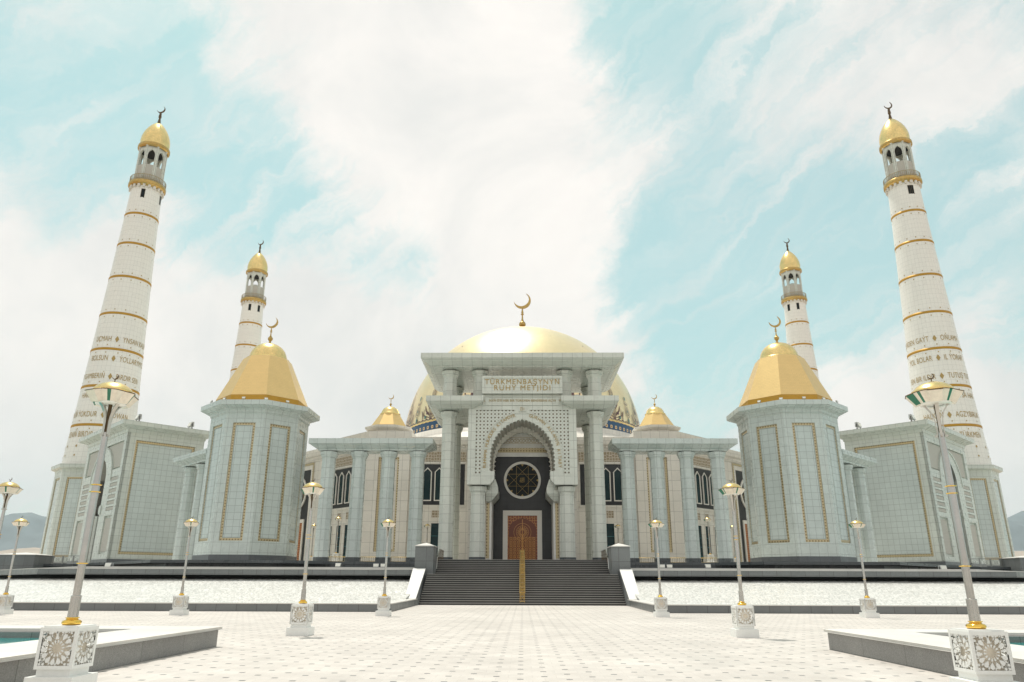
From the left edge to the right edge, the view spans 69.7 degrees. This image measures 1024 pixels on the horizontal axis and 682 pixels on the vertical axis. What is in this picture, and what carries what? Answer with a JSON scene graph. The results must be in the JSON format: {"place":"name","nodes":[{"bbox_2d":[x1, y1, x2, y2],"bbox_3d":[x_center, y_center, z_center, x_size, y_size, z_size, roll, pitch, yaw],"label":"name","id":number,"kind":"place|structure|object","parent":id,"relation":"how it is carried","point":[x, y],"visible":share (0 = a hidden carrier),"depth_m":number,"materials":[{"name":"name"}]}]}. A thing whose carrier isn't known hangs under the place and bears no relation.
{"place":"outdoors","nodes":[
{"label":"outdoors","id":0,"kind":"place"},
{"bbox_2d":[13,601,361,602],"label":"water","id":1,"kind":"structure","parent":0,"point":[252,602],"depth_m":55.03,"materials":[{"name":"teal liquid"}]},
{"bbox_2d":[0,578,409,602],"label":"water cascade","id":2,"kind":"object","parent":1,"relation":"on","point":[203,590],"visible":0.94,"depth_m":60.77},
{"bbox_2d":[0,605,1023,681],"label":"plaza","id":3,"kind":"structure","parent":0,"point":[486,643],"depth_m":20.33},
{"bbox_2d":[0,479,22,536],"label":"street lamp","id":4,"kind":"object","parent":3,"relation":"on","point":[9,488],"visible":1,"depth_m":26.00,"materials":[{"name":"silver metal"}]},
{"bbox_2d":[0,518,28,614],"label":"street lamp","id":5,"kind":"object","parent":3,"relation":"on","point":[6,602],"visible":1,"depth_m":40.20,"materials":[{"name":"silver metal"}]},
{"bbox_2d":[23,375,138,681],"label":"street lamp","id":6,"kind":"object","parent":3,"relation":"on","point":[65,656],"visible":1,"depth_m":11.92,"materials":[{"name":"grey metal"}]},
{"bbox_2d":[0,625,223,681],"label":"fountain pool","id":7,"kind":"structure","parent":3,"relation":"on","point":[117,646],"depth_m":16.30,"materials":[{"name":"stone"}]},
{"bbox_2d":[0,638,46,643],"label":"pool water","id":8,"kind":"structure","parent":7,"relation":"in","point":[7,640],"depth_m":18.20,"materials":[{"name":"teal liquid"}]},
{"bbox_2d":[169,517,198,614],"bbox_3d":[-17.953,12.295,40.442,0.875,5.214,0.875,3,-19,-9],"label":"street lamp","id":9,"kind":"object","parent":3,"relation":"on","point":[180,603],"visible":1,"depth_m":39.89,"materials":[{"name":"silver metal"}]},
{"bbox_2d":[11,599,416,611],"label":"basin wall","id":10,"kind":"structure","parent":3,"relation":"on","point":[208,606],"depth_m":45.05,"materials":[{"name":"grey stone"}]},
{"bbox_2d":[285,480,324,635],"bbox_3d":[-7.075,7.354,25.376,0.875,5.214,0.875,3,-19,-9],"label":"street lamp","id":11,"kind":"object","parent":3,"relation":"on","point":[301,618],"visible":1,"depth_m":24.82,"materials":[{"name":"silver metal"}]},
{"bbox_2d":[375,517,395,615],"bbox_3d":[-6.904,12.281,40.282,0.875,5.214,0.875,3,-19,-9],"label":"street lamp","id":12,"kind":"object","parent":3,"relation":"on","point":[383,603],"visible":1,"depth_m":39.75,"materials":[{"name":"silver metal"}]},
{"bbox_2d":[406,568,425,605],"bbox_3d":[-8.253,20.703,62.140,1.450,2.970,8.250,0,-18,1],"label":"stair cheek","id":13,"kind":"object","parent":3,"relation":"on","point":[416,583],"visible":0.74,"depth_m":62.06,"materials":[{"name":"white stone"}]},
{"bbox_2d":[419,559,625,605],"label":"entrance steps","id":14,"kind":"structure","parent":3,"relation":"on","point":[496,582],"depth_m":63.16,"materials":[{"name":"stone"}]},
{"bbox_2d":[414,543,437,575],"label":"pedestal","id":15,"kind":"object","parent":14,"relation":"on","point":[426,555],"visible":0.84,"depth_m":67.00,"materials":[{"name":"grey stone"}]},
{"bbox_2d":[436,549,443,568],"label":"stair railing","id":16,"kind":"object","parent":14,"relation":"on","point":[440,556],"visible":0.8,"depth_m":72.60,"materials":[{"name":"metal"}]},
{"bbox_2d":[519,549,524,601],"bbox_3d":[0.945,21.308,67.086,0.491,4.802,14.020,0,-18,1],"label":"gilded handrail","id":17,"kind":"object","parent":14,"relation":"on","point":[522,556],"visible":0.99,"depth_m":63.53,"materials":[{"name":"gold metal"}]},
{"bbox_2d":[601,549,608,568],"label":"stair railing","id":18,"kind":"object","parent":14,"relation":"on","point":[604,551],"visible":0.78,"depth_m":72.39,"materials":[{"name":"metal"}]},
{"bbox_2d":[607,543,630,576],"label":"pedestal","id":19,"kind":"object","parent":14,"relation":"on","point":[618,556],"visible":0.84,"depth_m":66.73,"materials":[{"name":"grey stone"}]},
{"bbox_2d":[619,569,638,605],"bbox_3d":[9.995,20.680,61.877,1.450,2.970,8.250,0,-18,1],"label":"stair cheek","id":20,"kind":"object","parent":3,"relation":"on","point":[628,584],"visible":0.77,"depth_m":61.73,"materials":[{"name":"white stone"}]},
{"bbox_2d":[648,518,669,616],"bbox_3d":[7.995,12.262,40.067,0.875,5.214,0.875,3,-19,-9],"label":"street lamp","id":21,"kind":"object","parent":3,"relation":"on","point":[660,605],"visible":1,"depth_m":39.56,"materials":[{"name":"silver metal"}]},
{"bbox_2d":[719,478,759,637],"bbox_3d":[7.723,7.335,25.163,0.875,5.214,0.875,3,-19,-9],"label":"street lamp","id":22,"kind":"object","parent":3,"relation":"on","point":[743,622],"visible":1,"depth_m":24.59,"materials":[{"name":"silver metal"}]},
{"bbox_2d":[627,599,1023,614],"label":"basin wall","id":23,"kind":"structure","parent":3,"relation":"on","point":[839,609],"depth_m":44.48,"materials":[{"name":"grey stone"}]},
{"bbox_2d":[848,517,879,617],"bbox_3d":[19.044,12.248,39.908,0.875,5.214,0.875,3,-19,-9],"label":"street lamp","id":24,"kind":"object","parent":3,"relation":"on","point":[868,609],"visible":1,"depth_m":39.36,"materials":[{"name":"silver metal"}]},
{"bbox_2d":[823,629,1023,681],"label":"fountain pool","id":25,"kind":"structure","parent":3,"relation":"on","point":[927,649],"depth_m":16.54,"materials":[{"name":"stone"}]},
{"bbox_2d":[1010,642,1023,645],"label":"pool water","id":26,"kind":"structure","parent":25,"relation":"in","point":[1017,643],"depth_m":18.06,"materials":[{"name":"teal liquid"}]},
{"bbox_2d":[905,374,1018,681],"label":"street lamp","id":27,"kind":"object","parent":3,"relation":"on","point":[980,656],"visible":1,"depth_m":11.75,"materials":[{"name":"silver metal"}]},
{"bbox_2d":[0,511,1023,550],"bbox_3d":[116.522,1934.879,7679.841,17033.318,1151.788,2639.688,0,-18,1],"label":"hills","id":28,"kind":"structure","parent":0,"point":[31,534],"depth_m":7570.95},
{"bbox_2d":[0,547,1023,556],"bbox_3d":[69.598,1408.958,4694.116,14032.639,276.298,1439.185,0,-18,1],"label":"foothills","id":29,"kind":"structure","parent":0,"point":[37,551],"depth_m":4863.12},
{"bbox_2d":[0,0,1023,517],"label":"sky","id":30,"kind":"structure","parent":0,"point":[407,172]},
{"bbox_2d":[297,294,749,561],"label":"prayer hall","id":31,"kind":"structure","parent":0,"point":[622,422],"depth_m":100.82,"materials":[{"name":"beige stone"}]},
{"bbox_2d":[297,523,301,559],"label":"side door","id":32,"kind":"structure","parent":31,"relation":"in","point":[300,527],"depth_m":108.46,"materials":[{"name":"brown wood"}]},
{"bbox_2d":[301,479,305,506],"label":"round window","id":33,"kind":"structure","parent":31,"relation":"in","point":[304,479],"depth_m":110.07,"materials":[{"name":"white"}]},
{"bbox_2d":[329,525,332,560],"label":"window","id":34,"kind":"structure","parent":31,"relation":"in","point":[331,525],"depth_m":102.32,"materials":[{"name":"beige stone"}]},
{"bbox_2d":[333,473,337,504],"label":"window","id":35,"kind":"structure","parent":31,"relation":"in","point":[336,478],"depth_m":104.39,"materials":[{"name":"white"}]},
{"bbox_2d":[334,524,341,559],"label":"window","id":36,"kind":"structure","parent":31,"relation":"in","point":[340,525],"depth_m":101.20,"materials":[{"name":"black glass"}]},
{"bbox_2d":[337,472,343,503],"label":"window","id":37,"kind":"structure","parent":31,"relation":"in","point":[341,478],"depth_m":103.39,"materials":[{"name":"teal"}]},
{"bbox_2d":[342,524,347,560],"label":"window","id":38,"kind":"structure","parent":31,"relation":"in","point":[345,525],"depth_m":99.93,"materials":[{"name":"black glass"}]},
{"bbox_2d":[344,471,350,503],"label":"window","id":39,"kind":"structure","parent":31,"relation":"in","point":[348,477],"depth_m":102.17,"materials":[{"name":"teal"}]},
{"bbox_2d":[423,468,431,500],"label":"window","id":40,"kind":"structure","parent":31,"relation":"in","point":[427,473],"depth_m":98.96,"materials":[{"name":"teal glass"}]},
{"bbox_2d":[429,522,438,554],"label":"window","id":41,"kind":"structure","parent":31,"relation":"in","point":[434,526],"depth_m":97.02,"materials":[{"name":"teal glass"}]},
{"bbox_2d":[434,467,440,500],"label":"window","id":42,"kind":"structure","parent":31,"relation":"in","point":[438,472],"depth_m":98.93,"materials":[{"name":"white"}]},
{"bbox_2d":[604,468,610,500],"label":"window","id":43,"kind":"structure","parent":31,"relation":"in","point":[607,477],"depth_m":98.62,"materials":[{"name":"white"}]},
{"bbox_2d":[606,522,615,553],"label":"window","id":44,"kind":"structure","parent":31,"relation":"in","point":[611,536],"depth_m":96.69,"materials":[{"name":"teal glass"}]},
{"bbox_2d":[613,468,621,500],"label":"window","id":45,"kind":"structure","parent":31,"relation":"in","point":[617,473],"depth_m":98.61,"materials":[{"name":"white"}]},
{"bbox_2d":[694,471,701,503],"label":"window","id":46,"kind":"structure","parent":31,"relation":"in","point":[697,477],"depth_m":101.48,"materials":[{"name":"white"}]},
{"bbox_2d":[698,524,704,561],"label":"window","id":47,"kind":"structure","parent":31,"relation":"in","point":[699,526],"depth_m":99.25,"materials":[{"name":"beige glass"}]},
{"bbox_2d":[702,473,708,504],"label":"window","id":48,"kind":"structure","parent":31,"relation":"in","point":[704,478],"depth_m":102.65,"materials":[{"name":"white"}]},
{"bbox_2d":[704,525,711,560],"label":"window","id":49,"kind":"structure","parent":31,"relation":"in","point":[705,526],"depth_m":100.49,"materials":[{"name":"beige glass"}]},
{"bbox_2d":[709,474,712,505],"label":"window","id":50,"kind":"structure","parent":31,"relation":"in","point":[710,481],"depth_m":103.62,"materials":[{"name":"white"}]},
{"bbox_2d":[713,526,716,561],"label":"window","id":51,"kind":"structure","parent":31,"relation":"in","point":[713,526],"depth_m":101.58,"materials":[{"name":"beige stone"}]},
{"bbox_2d":[740,480,745,507],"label":"round window","id":52,"kind":"structure","parent":31,"relation":"in","point":[741,484],"depth_m":109.12,"materials":[{"name":"white"}]},
{"bbox_2d":[745,524,749,561],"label":"side door","id":53,"kind":"structure","parent":31,"relation":"in","point":[746,529],"depth_m":107.47,"materials":[{"name":"brown wood"}]},
{"bbox_2d":[767,604,878,604],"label":"water","id":54,"kind":"structure","parent":0,"point":[815,604],"depth_m":54.24,"materials":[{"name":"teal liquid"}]},
{"bbox_2d":[635,580,1023,604],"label":"water cascade","id":55,"kind":"object","parent":54,"relation":"on","point":[849,592],"visible":0.9,"depth_m":59.85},
{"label":"terrace floor","id":56,"kind":"structure","parent":0,"visible":0},
{"bbox_2d":[50,555,78,563],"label":"terrace railing","id":57,"kind":"object","parent":56,"relation":"on","point":[63,558],"visible":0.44,"depth_m":95.34,"materials":[{"name":"silver metal"}]},
{"bbox_2d":[39,107,169,563],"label":"minaret","id":58,"kind":"object","parent":56,"relation":"on","point":[118,347],"visible":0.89,"depth_m":135.75,"materials":[{"name":"stone"}]},
{"bbox_2d":[66,419,208,563],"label":"arched gatehouse","id":59,"kind":"object","parent":56,"relation":"on","point":[139,501],"visible":0.81,"depth_m":107.58,"materials":[{"name":"stone"}]},
{"bbox_2d":[135,414,141,420],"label":"floodlight","id":60,"kind":"object","parent":59,"relation":"on","point":[139,417],"visible":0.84,"depth_m":107.25,"materials":[{"name":"grey metal"}]},
{"bbox_2d":[187,422,193,428],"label":"floodlight","id":61,"kind":"object","parent":59,"relation":"on","point":[190,424],"visible":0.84,"depth_m":112.23,"materials":[{"name":"grey metal"}]},
{"bbox_2d":[172,448,206,559],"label":"colonnade","id":62,"kind":"object","parent":56,"relation":"on","point":[192,464],"visible":0.58,"depth_m":95.42,"materials":[{"name":"white stone"}]},
{"bbox_2d":[229,241,267,379],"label":"minaret","id":63,"kind":"object","parent":56,"relation":"on","point":[253,305],"visible":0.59,"depth_m":204.76,"materials":[{"name":"stone"}]},
{"bbox_2d":[192,317,319,559],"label":"corner turret","id":64,"kind":"object","parent":56,"relation":"on","point":[251,495],"visible":1,"depth_m":88.97,"materials":[{"name":"white stone"}]},
{"bbox_2d":[308,523,315,560],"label":"street lamp","id":65,"kind":"object","parent":56,"relation":"on","point":[313,526],"visible":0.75,"depth_m":95.12,"materials":[{"name":"silver metal"}]},
{"bbox_2d":[331,517,341,560],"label":"street lamp","id":66,"kind":"object","parent":56,"relation":"on","point":[336,554],"visible":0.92,"depth_m":83.67,"materials":[{"name":"silver metal"}]},
{"bbox_2d":[330,557,400,560],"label":"balustrade","id":67,"kind":"object","parent":56,"relation":"on","point":[364,558],"visible":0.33,"depth_m":81.36,"materials":[{"name":"grey stone"}]},
{"bbox_2d":[308,438,436,561],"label":"colonnade","id":68,"kind":"object","parent":56,"relation":"on","point":[388,450],"visible":0.95,"depth_m":81.67,"materials":[{"name":"white stone"}]},
{"bbox_2d":[421,353,623,559],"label":"entrance portal","id":69,"kind":"object","parent":56,"relation":"on","point":[521,417],"visible":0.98,"depth_m":82.59,"materials":[{"name":"stone"}]},
{"bbox_2d":[504,462,540,498],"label":"round window","id":70,"kind":"structure","parent":69,"relation":"in","point":[522,480],"depth_m":87.16,"materials":[{"name":"black glass"}]},
{"bbox_2d":[509,518,535,559],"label":"door","id":71,"kind":"structure","parent":69,"relation":"in","point":[522,532],"depth_m":84.99,"materials":[{"name":"brown wood"}]},
{"bbox_2d":[614,524,620,542],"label":"street lamp","id":72,"kind":"object","parent":56,"relation":"on","point":[617,526],"visible":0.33,"depth_m":94.05,"materials":[{"name":"beige metal"}]},
{"bbox_2d":[608,438,737,561],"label":"colonnade","id":73,"kind":"object","parent":56,"relation":"on","point":[684,450],"visible":0.92,"depth_m":81.22,"materials":[{"name":"white stone"}]},
{"bbox_2d":[639,557,714,561],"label":"balustrade","id":74,"kind":"object","parent":56,"relation":"on","point":[672,559],"visible":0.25,"depth_m":80.87,"materials":[{"name":"grey stone"}]},
{"bbox_2d":[704,517,713,561],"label":"street lamp","id":75,"kind":"object","parent":56,"relation":"on","point":[709,555],"visible":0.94,"depth_m":83.06,"materials":[{"name":"silver metal"}]},
{"bbox_2d":[730,525,735,561],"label":"street lamp","id":76,"kind":"object","parent":56,"relation":"on","point":[731,527],"visible":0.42,"depth_m":94.33,"materials":[{"name":"silver metal"}]},
{"bbox_2d":[726,317,856,561],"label":"corner turret","id":77,"kind":"object","parent":56,"relation":"on","point":[796,494],"visible":0.99,"depth_m":88.01,"materials":[{"name":"white stone"}]},
{"bbox_2d":[779,239,818,379],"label":"minaret","id":78,"kind":"object","parent":56,"relation":"on","point":[798,332],"visible":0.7,"depth_m":202.56,"materials":[{"name":"stone"}]},
{"bbox_2d":[841,449,877,561],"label":"colonnade","id":79,"kind":"object","parent":56,"relation":"on","point":[855,464],"visible":0.58,"depth_m":94.17,"materials":[{"name":"white stone"}]},
{"bbox_2d":[839,419,986,566],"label":"arched gatehouse","id":80,"kind":"object","parent":56,"relation":"on","point":[911,516],"visible":0.88,"depth_m":106.02,"materials":[{"name":"stone"}]},
{"bbox_2d":[855,422,861,428],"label":"floodlight","id":81,"kind":"object","parent":80,"relation":"on","point":[857,424],"visible":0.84,"depth_m":110.79,"materials":[{"name":"grey metal"}]},
{"bbox_2d":[908,414,915,420],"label":"floodlight","id":82,"kind":"object","parent":80,"relation":"on","point":[911,417],"visible":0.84,"depth_m":105.63,"materials":[{"name":"grey metal"}]},
{"bbox_2d":[879,102,1014,566],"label":"minaret","id":83,"kind":"object","parent":56,"relation":"on","point":[933,346],"visible":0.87,"depth_m":133.49,"materials":[{"name":"stone"}]},
{"bbox_2d":[968,558,1003,566],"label":"terrace railing","id":84,"kind":"object","parent":56,"relation":"on","point":[990,563],"visible":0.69,"depth_m":93.65,"materials":[{"name":"silver stone"}]},
{"label":"ground","id":85,"kind":"structure","parent":0,"visible":0},
{"bbox_2d":[43,560,1010,570],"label":"terrace","id":86,"kind":"structure","parent":85,"relation":"on","point":[300,563],"depth_m":76.71,"materials":[{"name":"stone"}]},
{"bbox_2d":[0,566,413,579],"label":"stone ledge","id":87,"kind":"object","parent":86,"relation":"attached to","point":[143,572],"visible":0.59,"depth_m":66.50,"materials":[{"name":"grey stone"}]},
{"bbox_2d":[0,552,54,569],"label":"stone block","id":88,"kind":"structure","parent":87,"relation":"on","point":[26,560],"depth_m":92.30,"materials":[{"name":"grey stone"}]},
{"bbox_2d":[631,568,1023,581],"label":"stone ledge","id":89,"kind":"object","parent":86,"relation":"attached to","point":[765,574],"visible":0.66,"depth_m":65.24,"materials":[{"name":"grey stone"}]},
{"bbox_2d":[999,556,1023,571],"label":"stone block","id":90,"kind":"structure","parent":89,"relation":"on","point":[1015,563],"depth_m":91.61,"materials":[{"name":"grey stone"}]},
{"bbox_2d":[938,565,946,568],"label":"floodlight","id":91,"kind":"object","parent":86,"relation":"on","point":[942,567],"visible":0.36,"depth_m":72.46,"materials":[{"name":"grey metal"}]}
]}

